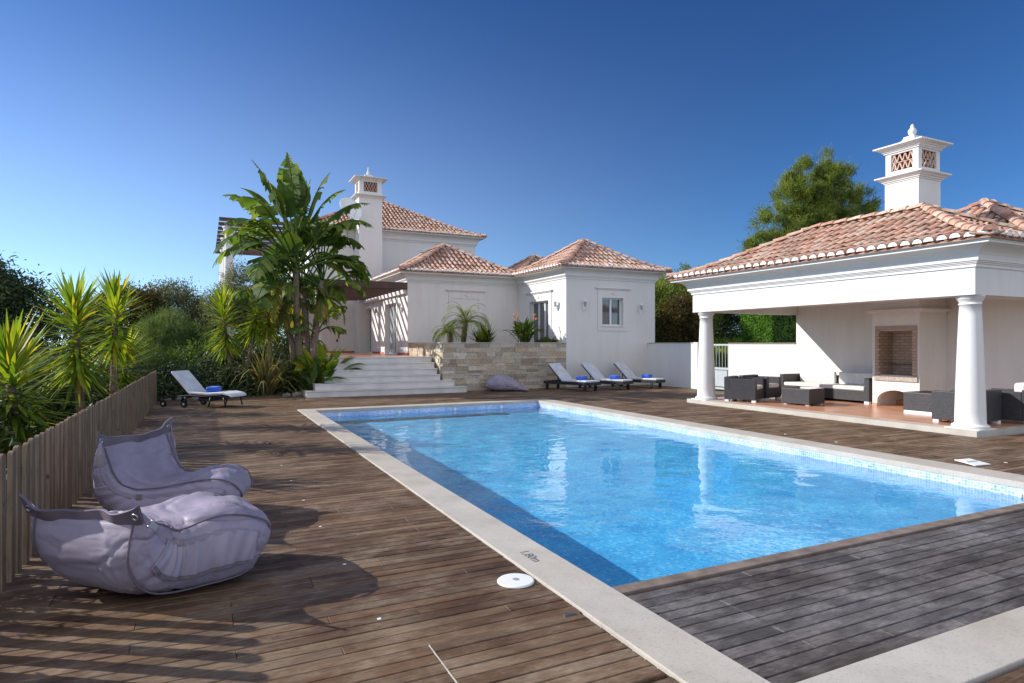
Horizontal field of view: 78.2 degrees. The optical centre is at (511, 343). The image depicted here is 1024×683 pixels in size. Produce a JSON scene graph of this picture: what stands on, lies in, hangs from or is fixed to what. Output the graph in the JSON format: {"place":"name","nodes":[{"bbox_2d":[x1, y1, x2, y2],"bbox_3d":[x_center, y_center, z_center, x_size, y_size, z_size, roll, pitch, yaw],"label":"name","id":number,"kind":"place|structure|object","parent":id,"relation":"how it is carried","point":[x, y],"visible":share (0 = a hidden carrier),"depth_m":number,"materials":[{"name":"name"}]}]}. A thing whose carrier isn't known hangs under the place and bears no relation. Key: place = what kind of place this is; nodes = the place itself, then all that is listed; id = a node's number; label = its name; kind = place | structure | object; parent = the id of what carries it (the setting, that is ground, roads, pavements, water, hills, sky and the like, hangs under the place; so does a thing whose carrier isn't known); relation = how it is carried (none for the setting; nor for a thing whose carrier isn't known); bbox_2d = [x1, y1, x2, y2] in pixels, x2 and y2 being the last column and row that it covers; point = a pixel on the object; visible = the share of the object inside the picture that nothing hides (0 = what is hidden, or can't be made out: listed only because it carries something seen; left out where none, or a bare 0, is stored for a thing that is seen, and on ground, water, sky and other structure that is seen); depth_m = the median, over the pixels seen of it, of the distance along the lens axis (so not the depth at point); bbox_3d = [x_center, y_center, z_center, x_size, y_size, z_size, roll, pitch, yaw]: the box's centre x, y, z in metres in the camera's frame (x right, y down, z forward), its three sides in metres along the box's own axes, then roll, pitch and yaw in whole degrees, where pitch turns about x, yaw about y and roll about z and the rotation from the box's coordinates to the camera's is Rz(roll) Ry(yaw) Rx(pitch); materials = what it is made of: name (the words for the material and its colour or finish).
{"place":"outdoors","nodes":[
{"label":"outdoors","id":0,"kind":"place"},
{"bbox_2d":[279,353,430,362],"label":"terrace","id":1,"kind":"structure","parent":0,"point":[363,355],"depth_m":24.26,"materials":[{"name":"ceramic"}]},
{"bbox_2d":[292,279,406,347],"bbox_3d":[-7.434,-0.985,27.465,3.565,2.850,7.920,0,0,-26],"label":"patio pergola","id":2,"kind":"object","parent":1,"relation":"on","point":[379,290],"visible":0.31,"depth_m":25.21,"materials":[{"name":"brown wood"}]},
{"bbox_2d":[244,167,672,386],"bbox_3d":[-5.038,-3.630,31.486,16.600,10.460,22.076,0,0,-26],"label":"villa","id":3,"kind":"object","parent":1,"relation":"on","point":[435,265],"visible":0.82,"depth_m":25.49,"materials":[{"name":"white paint"}]},
{"bbox_2d":[215,217,293,362],"bbox_3d":[-14.254,-2.220,35.218,4.080,7.280,12.200,0,0,-26],"label":"balcony pergola","id":4,"kind":"object","parent":3,"relation":"attached to","point":[230,258],"visible":0.3,"depth_m":31.42,"materials":[{"name":"wood"}]},
{"bbox_2d":[340,197,362,236],"bbox_3d":[-7.732,-6.216,30.663,0.973,1.689,1.932,0,0,-4],"label":"satellite dish","id":5,"kind":"object","parent":3,"relation":"attached to","point":[354,213],"visible":0.63,"depth_m":30.31,"materials":[{"name":"white metal"}]},
{"bbox_2d":[369,309,371,352],"bbox_3d":[-6.826,-0.645,30.668,0.070,2.150,1.600,0,0,-26],"label":"patio door","id":6,"kind":"structure","parent":3,"relation":"in","point":[369,309],"depth_m":30.80,"materials":[{"name":"white plastic"}]},
{"bbox_2d":[389,304,395,353],"bbox_3d":[-5.025,-0.645,26.984,0.070,2.150,1.800,0,0,-26],"label":"patio door","id":7,"kind":"structure","parent":3,"relation":"in","point":[392,308],"depth_m":27.32,"materials":[{"name":"white glass"}]},
{"bbox_2d":[533,301,547,341],"bbox_3d":[1.225,-0.630,25.198,0.070,2.140,1.600,0,0,-26],"label":"sliding door","id":8,"kind":"structure","parent":3,"relation":"in","point":[540,309],"depth_m":25.30,"materials":[{"name":"grey glass"}]},
{"bbox_2d":[602,298,620,325],"bbox_3d":[3.781,-1.230,24.293,0.970,1.060,0.070,0,0,-26],"label":"window","id":9,"kind":"structure","parent":3,"relation":"in","point":[611,307],"depth_m":24.33,"materials":[{"name":"grey glass"}]},
{"bbox_2d":[0,346,723,543],"bbox_3d":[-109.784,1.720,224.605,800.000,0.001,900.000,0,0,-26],"label":"ground","id":10,"kind":"structure","parent":0,"point":[158,371],"depth_m":8.18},
{"bbox_2d":[0,422,12,502],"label":"dense shrub","id":11,"kind":"object","parent":10,"relation":"on","point":[6,470],"visible":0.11,"depth_m":6.17,"materials":[{"name":"green plant"}]},
{"bbox_2d":[0,377,47,468],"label":"dense shrub","id":12,"kind":"object","parent":10,"relation":"on","point":[9,427],"visible":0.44,"depth_m":7.43,"materials":[{"name":"green plant"}]},
{"bbox_2d":[0,335,64,424],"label":"dense shrub","id":13,"kind":"object","parent":10,"relation":"on","point":[32,364],"visible":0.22,"depth_m":9.32,"materials":[{"name":"green plant"}]},
{"bbox_2d":[0,250,66,360],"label":"dark tree","id":14,"kind":"object","parent":10,"relation":"on","point":[16,294],"visible":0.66,"depth_m":20.50,"materials":[{"name":"green plant"}]},
{"bbox_2d":[0,307,84,460],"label":"yucca","id":15,"kind":"object","parent":10,"relation":"on","point":[12,356],"visible":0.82,"depth_m":7.54,"materials":[{"name":"green plant"}]},
{"bbox_2d":[0,314,96,383],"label":"dense shrub","id":16,"kind":"object","parent":10,"relation":"on","point":[45,363],"visible":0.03,"depth_m":15.39,"materials":[{"name":"green plant"}]},
{"bbox_2d":[0,361,98,434],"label":"dense shrub","id":17,"kind":"object","parent":10,"relation":"on","point":[69,408],"visible":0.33,"depth_m":10.34,"materials":[{"name":"green plant"}]},
{"bbox_2d":[24,348,123,420],"bbox_3d":[-8.876,1.122,12.623,2.131,2.070,2.098,0,0,33],"label":"dense shrub","id":18,"kind":"object","parent":10,"relation":"on","point":[99,396],"visible":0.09,"depth_m":12.61,"materials":[{"name":"green plant"}]},
{"bbox_2d":[26,266,129,412],"bbox_3d":[-6.951,0.293,10.077,1.639,3.064,1.634,0,0,-26],"label":"yucca","id":19,"kind":"object","parent":10,"relation":"on","point":[77,311],"visible":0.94,"depth_m":9.96,"materials":[{"name":"green plant"}]},
{"bbox_2d":[26,304,163,374],"bbox_3d":[-17.026,0.317,25.683,6.130,4.298,3.795,0,0,7],"label":"dark tree","id":20,"kind":"object","parent":10,"relation":"on","point":[83,335],"visible":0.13,"depth_m":25.27,"materials":[{"name":"green plant"}]},
{"bbox_2d":[56,355,139,394],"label":"dense shrub","id":21,"kind":"object","parent":10,"relation":"on","point":[102,366],"visible":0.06,"depth_m":15.18,"materials":[{"name":"green plant"}]},
{"bbox_2d":[71,266,154,394],"bbox_3d":[-7.816,0.160,12.445,1.685,3.328,1.616,0,0,-26],"label":"yucca","id":22,"kind":"object","parent":10,"relation":"on","point":[114,302],"visible":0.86,"depth_m":12.31,"materials":[{"name":"green plant"}]},
{"bbox_2d":[82,346,146,382],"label":"dense shrub","id":23,"kind":"object","parent":10,"relation":"on","point":[138,368],"visible":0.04,"depth_m":17.18,"materials":[{"name":"green plant"}]},
{"bbox_2d":[66,348,165,379],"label":"dense shrub","id":24,"kind":"object","parent":10,"relation":"on","point":[136,363],"visible":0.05,"depth_m":19.16,"materials":[{"name":"green plant"}]},
{"bbox_2d":[69,278,175,339],"bbox_3d":[-17.567,-0.592,28.264,5.209,4.959,4.001,0,0,-26],"label":"dark tree","id":25,"kind":"object","parent":10,"relation":"on","point":[152,305],"visible":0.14,"depth_m":27.87,"materials":[{"name":"green plant"}]},
{"bbox_2d":[95,325,161,402],"bbox_3d":[-8.943,0.671,14.580,1.599,2.309,1.570,0,0,-26],"label":"dense shrub","id":26,"kind":"object","parent":10,"relation":"on","point":[126,381],"visible":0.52,"depth_m":14.48,"materials":[{"name":"green plant"}]},
{"bbox_2d":[128,275,220,357],"bbox_3d":[-15.872,-0.703,30.151,4.699,5.202,3.631,0,0,-26],"label":"dark tree","id":27,"kind":"object","parent":10,"relation":"on","point":[178,298],"visible":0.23,"depth_m":29.73,"materials":[{"name":"green plant"}]},
{"bbox_2d":[130,301,219,384],"bbox_3d":[-11.931,0.190,22.601,3.640,3.588,2.987,0,0,-26],"label":"feathery bush","id":28,"kind":"object","parent":10,"relation":"on","point":[171,324],"visible":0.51,"depth_m":21.99,"materials":[{"name":"green plant"}]},
{"bbox_2d":[157,391,291,400],"bbox_3d":[-9.336,1.595,21.037,4.900,0.197,6.000,0,0,-26],"label":"garden bed","id":29,"kind":"object","parent":10,"relation":"on","point":[249,396],"visible":0.07,"depth_m":19.00,"materials":[{"name":"soil"}]},
{"bbox_2d":[135,357,193,400],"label":"dense shrub","id":30,"kind":"object","parent":29,"relation":"on","point":[166,386],"visible":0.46,"depth_m":18.01,"materials":[{"name":"green plant"}]},
{"bbox_2d":[161,352,188,370],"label":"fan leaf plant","id":31,"kind":"object","parent":29,"relation":"on","point":[177,361],"visible":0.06,"depth_m":19.30,"materials":[{"name":"green plant"}]},
{"bbox_2d":[146,328,234,379],"bbox_3d":[-10.699,0.927,21.083,3.091,2.943,3.466,0,0,-44],"label":"dense shrub","id":32,"kind":"object","parent":29,"relation":"on","point":[201,351],"visible":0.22,"depth_m":20.66,"materials":[{"name":"green plant"}]},
{"bbox_2d":[172,352,238,394],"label":"dense shrub","id":33,"kind":"object","parent":29,"relation":"on","point":[201,377],"visible":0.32,"depth_m":18.90,"materials":[{"name":"green plant"}]},
{"bbox_2d":[209,360,265,398],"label":"dense shrub","id":34,"kind":"object","parent":29,"relation":"on","point":[238,381],"visible":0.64,"depth_m":18.93,"materials":[{"name":"green plant"}]},
{"bbox_2d":[196,282,281,366],"bbox_3d":[-8.553,-0.128,19.925,2.766,3.931,1.897,0,0,-40],"label":"yucca","id":35,"kind":"object","parent":29,"relation":"on","point":[222,304],"visible":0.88,"depth_m":19.68,"materials":[{"name":"green plant"}]},
{"bbox_2d":[198,327,288,375],"bbox_3d":[-9.391,0.750,21.940,3.021,2.926,3.480,0,0,20],"label":"dense shrub","id":36,"kind":"object","parent":29,"relation":"on","point":[240,361],"visible":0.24,"depth_m":21.27,"materials":[{"name":"green plant"}]},
{"bbox_2d":[209,329,317,398],"bbox_3d":[-7.550,0.955,19.238,3.540,2.798,3.404,0,0,21],"label":"flax","id":37,"kind":"object","parent":29,"relation":"on","point":[272,378],"visible":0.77,"depth_m":19.11,"materials":[{"name":"green plant"}]},
{"bbox_2d":[246,290,288,354],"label":"yucca","id":38,"kind":"object","parent":29,"relation":"on","point":[270,326],"visible":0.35,"depth_m":20.68,"materials":[{"name":"green plant"}]},
{"bbox_2d":[246,331,310,369],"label":"dense shrub","id":39,"kind":"object","parent":29,"relation":"on","point":[284,348],"visible":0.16,"depth_m":22.25,"materials":[{"name":"green plant"}]},
{"bbox_2d":[264,357,303,396],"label":"dense shrub","id":40,"kind":"object","parent":29,"relation":"on","point":[291,385],"visible":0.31,"depth_m":19.66,"materials":[{"name":"green plant"}]},
{"bbox_2d":[282,393,290,396],"bbox_3d":[-6.841,1.565,19.118,0.265,0.175,0.264,0,0,-26],"label":"rock","id":41,"kind":"object","parent":29,"relation":"on","point":[286,394],"visible":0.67,"depth_m":19.04,"materials":[{"name":"grey stone"}]},
{"bbox_2d":[212,152,373,364],"bbox_3d":[-6.858,-2.291,20.560,3.732,8.009,4.991,0,0,25],"label":"giant bird of paradise","id":42,"kind":"object","parent":29,"relation":"on","point":[301,236],"visible":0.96,"depth_m":20.69,"materials":[{"name":"green plant"}]},
{"bbox_2d":[276,348,315,393],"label":"dense shrub","id":43,"kind":"object","parent":29,"relation":"on","point":[290,367],"visible":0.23,"depth_m":19.77,"materials":[{"name":"green plant"}]},
{"bbox_2d":[292,392,302,396],"bbox_3d":[-6.554,1.554,19.220,0.295,0.202,0.320,0,0,29],"label":"rock","id":44,"kind":"object","parent":29,"relation":"on","point":[300,394],"visible":0.69,"depth_m":19.12,"materials":[{"name":"grey stone"}]},
{"bbox_2d":[290,378,322,391],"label":"dense shrub","id":45,"kind":"object","parent":29,"relation":"on","point":[294,386],"visible":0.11,"depth_m":19.83,"materials":[{"name":"green plant"}]},
{"bbox_2d":[276,357,347,389],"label":"broad leaf plant","id":46,"kind":"object","parent":29,"relation":"on","point":[310,375],"visible":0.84,"depth_m":19.37,"materials":[{"name":"green plant"}]},
{"bbox_2d":[290,341,364,382],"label":"broad leaf plant","id":47,"kind":"object","parent":29,"relation":"on","point":[327,365],"visible":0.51,"depth_m":19.84,"materials":[{"name":"green plant"}]},
{"bbox_2d":[194,294,302,363],"bbox_3d":[-13.225,-0.240,31.916,6.782,4.706,3.996,0,0,-26],"label":"dark tree","id":48,"kind":"object","parent":10,"relation":"on","point":[213,328],"visible":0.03,"depth_m":31.03,"materials":[{"name":"green plant"}]},
{"bbox_2d":[195,255,310,348],"bbox_3d":[-10.711,-0.955,26.654,4.834,5.622,3.301,0,0,-26],"label":"olive tree","id":49,"kind":"object","parent":10,"relation":"on","point":[233,275],"visible":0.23,"depth_m":25.80,"materials":[{"name":"green plant"}]},
{"bbox_2d":[655,274,685,342],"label":"round tree","id":50,"kind":"object","parent":10,"relation":"on","point":[662,290],"visible":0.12,"depth_m":31.53,"materials":[{"name":"green plant"}]},
{"bbox_2d":[655,288,718,342],"bbox_3d":[8.105,-0.207,29.782,3.194,4.925,3.113,0,0,-26],"label":"round tree","id":51,"kind":"object","parent":10,"relation":"on","point":[681,318],"visible":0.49,"depth_m":29.20,"materials":[{"name":"green plant"}]},
{"bbox_2d":[657,262,728,338],"bbox_3d":[10.475,-1.588,38.320,7.610,6.963,4.596,0,0,-26],"label":"round tree","id":52,"kind":"object","parent":10,"relation":"on","point":[715,315],"visible":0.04,"depth_m":38.24,"materials":[{"name":"green plant"}]},
{"bbox_2d":[670,285,744,340],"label":"dark tree","id":53,"kind":"object","parent":10,"relation":"on","point":[730,330],"visible":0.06,"depth_m":40.80,"materials":[{"name":"green plant"}]},
{"bbox_2d":[739,314,795,342],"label":"clipped hedge","id":54,"kind":"object","parent":10,"relation":"on","point":[760,328],"visible":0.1,"depth_m":28.18,"materials":[{"name":"green plant"}]},
{"bbox_2d":[734,144,883,253],"bbox_3d":[17.012,-4.829,36.164,11.826,13.396,4.203,0,0,-26],"label":"pine tree","id":55,"kind":"object","parent":10,"relation":"on","point":[822,198],"visible":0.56,"depth_m":35.57,"materials":[{"name":"green plant"}]},
{"bbox_2d":[665,124,1023,437],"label":"pool pavilion","id":56,"kind":"structure","parent":10,"relation":"on","point":[828,284],"depth_m":13.82,"materials":[{"name":"paint"}]},
{"bbox_2d":[724,375,763,402],"bbox_3d":[6.120,1.176,16.588,0.810,0.640,0.824,0,0,36],"label":"rattan armchair","id":57,"kind":"object","parent":56,"relation":"on","point":[744,388],"visible":1,"depth_m":16.30,"materials":[{"name":"grey wicker"}]},
{"bbox_2d":[739,374,780,399],"bbox_3d":[6.787,1.176,17.225,0.824,0.640,0.810,0,0,-41],"label":"rattan armchair","id":58,"kind":"object","parent":56,"relation":"on","point":[772,386],"visible":0.56,"depth_m":17.01,"materials":[{"name":"grey wicker"}]},
{"bbox_2d":[782,386,824,405],"bbox_3d":[7.225,1.290,15.642,0.720,0.411,0.720,0,0,-36],"label":"rattan table","id":59,"kind":"object","parent":56,"relation":"on","point":[807,396],"visible":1,"depth_m":15.40,"materials":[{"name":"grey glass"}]},
{"bbox_2d":[780,370,871,403],"bbox_3d":[8.646,1.126,17.026,0.860,0.740,2.704,0,0,-26],"label":"rattan sofa","id":60,"kind":"object","parent":56,"relation":"on","point":[854,386],"visible":0.73,"depth_m":16.73,"materials":[{"name":"white fabric"}]},
{"bbox_2d":[865,298,951,405],"bbox_3d":[9.488,0.180,15.117,1.165,2.640,1.370,0,0,-26],"label":"fireplace","id":61,"kind":"object","parent":56,"relation":"on","point":[909,345],"visible":0.82,"depth_m":14.83,"materials":[{"name":"paint"}]},
{"bbox_2d":[903,391,931,415],"bbox_3d":[9.022,1.266,13.537,0.840,0.460,0.720,0,0,-26],"label":"rattan ottoman","id":62,"kind":"object","parent":56,"relation":"on","point":[918,402],"visible":0.51,"depth_m":13.41,"materials":[{"name":"plastic"}]},
{"bbox_2d":[932,389,1001,423],"bbox_3d":[8.657,1.176,12.006,0.854,0.640,0.830,0,0,-31],"label":"rattan armchair","id":63,"kind":"object","parent":56,"relation":"on","point":[943,404],"visible":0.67,"depth_m":11.85,"materials":[{"name":"grey wicker"}]},
{"bbox_2d":[991,382,1023,420],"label":"rattan armchair","id":64,"kind":"object","parent":56,"relation":"on","point":[1013,404],"visible":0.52,"depth_m":11.84,"materials":[{"name":"grey wicker"}]},
{"bbox_2d":[957,198,1023,226],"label":"annex building","id":65,"kind":"structure","parent":10,"relation":"on","point":[998,211],"depth_m":14.97,"materials":[{"name":"tile"}]},
{"bbox_2d":[0,384,1023,682],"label":"deck","id":66,"kind":"structure","parent":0,"point":[298,602],"depth_m":4.10,"materials":[{"name":"brown wood"}]},
{"bbox_2d":[18,492,271,594],"bbox_3d":[-2.348,1.262,4.199,0.980,0.665,1.424,0,0,45],"label":"bean bag","id":67,"kind":"object","parent":66,"relation":"on","point":[192,541],"visible":1,"depth_m":3.88,"materials":[{"name":"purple fabric"}]},
{"bbox_2d":[92,417,252,510],"bbox_3d":[-3.054,1.156,5.808,1.177,0.876,1.020,0,0,-12],"label":"bean bag","id":68,"kind":"object","parent":66,"relation":"on","point":[129,472],"visible":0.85,"depth_m":5.53,"materials":[{"name":"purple fabric"}]},
{"bbox_2d":[160,370,245,407],"bbox_3d":[-7.877,1.146,16.138,1.985,0.909,0.770,0,0,12],"label":"wheeled lounger","id":69,"kind":"object","parent":66,"relation":"on","point":[188,383],"visible":0.99,"depth_m":15.97,"materials":[{"name":"white fabric"}]},
{"bbox_2d":[206,386,221,391],"bbox_3d":[-7.610,1.148,16.082,0.282,0.130,0.406,0,0,-9],"label":"towel","id":70,"kind":"object","parent":69,"relation":"on","point":[213,388],"visible":1,"depth_m":15.90,"materials":[{"name":"blue fabric"}]},
{"bbox_2d":[301,356,466,397],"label":"entrance steps","id":71,"kind":"structure","parent":66,"relation":"on","point":[375,376],"depth_m":20.38,"materials":[{"name":"stone"}]},
{"bbox_2d":[408,342,565,390],"bbox_3d":[-1.047,0.772,23.968,4.830,1.655,4.010,0,0,-26],"label":"stone planter","id":72,"kind":"object","parent":66,"relation":"on","point":[472,366],"visible":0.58,"depth_m":22.09,"materials":[{"name":"stone"}]},
{"bbox_2d":[432,321,466,341],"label":"palm","id":73,"kind":"object","parent":72,"relation":"in","point":[451,332],"visible":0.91,"depth_m":22.16,"materials":[{"name":"green plant"}]},
{"bbox_2d":[441,301,489,341],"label":"palm","id":74,"kind":"object","parent":72,"relation":"in","point":[466,321],"visible":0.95,"depth_m":22.55,"materials":[{"name":"green plant"}]},
{"bbox_2d":[465,322,500,341],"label":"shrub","id":75,"kind":"object","parent":72,"relation":"on","point":[478,338],"visible":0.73,"depth_m":22.67,"materials":[{"name":"green plant"}]},
{"bbox_2d":[502,314,544,341],"bbox_3d":[0.447,-0.561,23.532,1.741,1.222,1.624,0,0,-26],"label":"bird of paradise","id":76,"kind":"object","parent":72,"relation":"on","point":[521,329],"visible":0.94,"depth_m":23.41,"materials":[{"name":"green plant"}]},
{"bbox_2d":[536,335,556,341],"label":"shrub","id":77,"kind":"object","parent":72,"relation":"on","point":[547,339],"visible":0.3,"depth_m":23.61,"materials":[{"name":"green plant"}]},
{"bbox_2d":[486,374,528,390],"bbox_3d":[-0.162,1.311,21.514,1.457,0.554,0.963,0,0,0],"label":"bean bag","id":78,"kind":"object","parent":66,"relation":"on","point":[499,382],"visible":1,"depth_m":21.09,"materials":[{"name":"purple fabric"}]},
{"bbox_2d":[497,573,533,588],"bbox_3d":[0.025,1.590,4.242,0.250,0.017,0.250,0,0,-26],"label":"skimmer cover","id":79,"kind":"object","parent":66,"relation":"on","point":[515,580],"visible":1,"depth_m":4.22,"materials":[{"name":"white plastic"}]},
{"bbox_2d":[429,612,664,682],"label":"deck hatch","id":80,"kind":"object","parent":66,"relation":"in","point":[574,647],"visible":0.94,"depth_m":3.23,"materials":[{"name":"brown wood"}]},
{"bbox_2d":[543,363,600,391],"bbox_3d":[2.077,1.140,21.929,1.980,0.920,0.680,0,0,42],"label":"sun lounger","id":81,"kind":"object","parent":66,"relation":"on","point":[561,374],"visible":1,"depth_m":21.93,"materials":[{"name":"white fabric"}]},
{"bbox_2d":[576,376,586,379],"bbox_3d":[2.397,1.169,21.642,0.282,0.130,0.406,0,0,30],"label":"towel","id":82,"kind":"object","parent":81,"relation":"on","point":[581,377],"visible":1,"depth_m":21.49,"materials":[{"name":"blue fabric"}]},
{"bbox_2d":[579,362,632,389],"bbox_3d":[3.299,1.140,22.504,1.980,0.920,0.680,0,0,42],"label":"sun lounger","id":83,"kind":"object","parent":66,"relation":"on","point":[592,371],"visible":0.73,"depth_m":22.49,"materials":[{"name":"white fabric"}]},
{"bbox_2d":[609,375,619,378],"bbox_3d":[3.619,1.169,22.216,0.282,0.130,0.406,0,0,30],"label":"towel","id":84,"kind":"object","parent":83,"relation":"on","point":[614,376],"visible":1,"depth_m":22.07,"materials":[{"name":"blue fabric"}]},
{"bbox_2d":[611,362,664,388],"bbox_3d":[4.612,1.140,23.302,1.980,0.920,0.680,0,0,42],"label":"sun lounger","id":85,"kind":"object","parent":66,"relation":"on","point":[623,368],"visible":0.73,"depth_m":23.20,"materials":[{"name":"white fabric"}]},
{"bbox_2d":[642,374,651,377],"bbox_3d":[4.932,1.169,23.014,0.282,0.130,0.406,0,0,30],"label":"towel","id":86,"kind":"object","parent":85,"relation":"on","point":[646,375],"visible":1,"depth_m":22.86,"materials":[{"name":"blue fabric"}]},
{"bbox_2d":[648,342,698,388],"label":"boundary wall","id":87,"kind":"structure","parent":66,"relation":"on","point":[674,364],"depth_m":23.43,"materials":[{"name":"paint"}]},
{"bbox_2d":[714,344,728,389],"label":"metal gate","id":88,"kind":"structure","parent":87,"relation":"attached to","point":[721,373],"depth_m":21.46,"materials":[{"name":"white metal"}]},
{"bbox_2d":[728,343,795,376],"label":"boundary wall","id":89,"kind":"structure","parent":66,"relation":"on","point":[770,359],"depth_m":19.78,"materials":[{"name":"white paint"}]},
{"bbox_2d":[955,458,990,465],"bbox_3d":[6.149,1.578,8.415,0.283,0.036,0.283,0,0,-18],"label":"access cover","id":90,"kind":"object","parent":66,"relation":"on","point":[973,462],"visible":1,"depth_m":8.39,"materials":[{"name":"white plastic"}]},
{"bbox_2d":[0,0,1023,345],"label":"sky","id":91,"kind":"structure","parent":0,"point":[649,131],"materials":[{"name":"blue"}]},
{"bbox_2d":[320,403,1023,496],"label":"pool wall","id":92,"kind":"structure","parent":0,"point":[991,487],"depth_m":10.55,"materials":[{"name":"tile"}]},
{"bbox_2d":[297,399,1023,682],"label":"pool coping","id":93,"kind":"object","parent":92,"relation":"on","point":[987,649],"visible":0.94,"depth_m":3.75,"materials":[{"name":"stone"}]},
{"bbox_2d":[520,551,538,561],"bbox_3d":[0.138,1.585,4.701,0.085,0.001,0.234,0,0,-26],"label":"depth mark","id":94,"kind":"object","parent":93,"relation":"on","point":[530,556],"visible":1,"depth_m":4.70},
{"bbox_2d":[612,503,1023,595],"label":"pool edge board","id":95,"kind":"object","parent":92,"relation":"on","point":[644,586],"visible":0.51,"depth_m":4.79,"materials":[{"name":"brown wood"}]},
{"bbox_2d":[1018,491,1023,497],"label":"pool skimmer","id":96,"kind":"object","parent":92,"relation":"attached to","point":[1021,494],"visible":0.52,"depth_m":7.22,"materials":[{"name":"white plastic"}]},
{"bbox_2d":[327,407,1023,586],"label":"pool water","id":97,"kind":"structure","parent":0,"point":[610,503],"depth_m":7.62,"materials":[{"name":"blue liquid"}]},
{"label":"bank","id":98,"kind":"structure","parent":0,"visible":0},
{"bbox_2d":[684,336,741,370],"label":"ground cover","id":99,"kind":"object","parent":98,"relation":"on","point":[726,340],"visible":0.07,"depth_m":34.62,"materials":[{"name":"green plant"}]},
{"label":"deck underside","id":100,"kind":"structure","parent":0,"visible":0},
{"bbox_2d":[0,370,156,592],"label":"picket fence","id":101,"kind":"object","parent":100,"relation":"on","point":[51,468],"visible":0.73,"depth_m":5.58,"materials":[{"name":"brown wood"}]}
]}

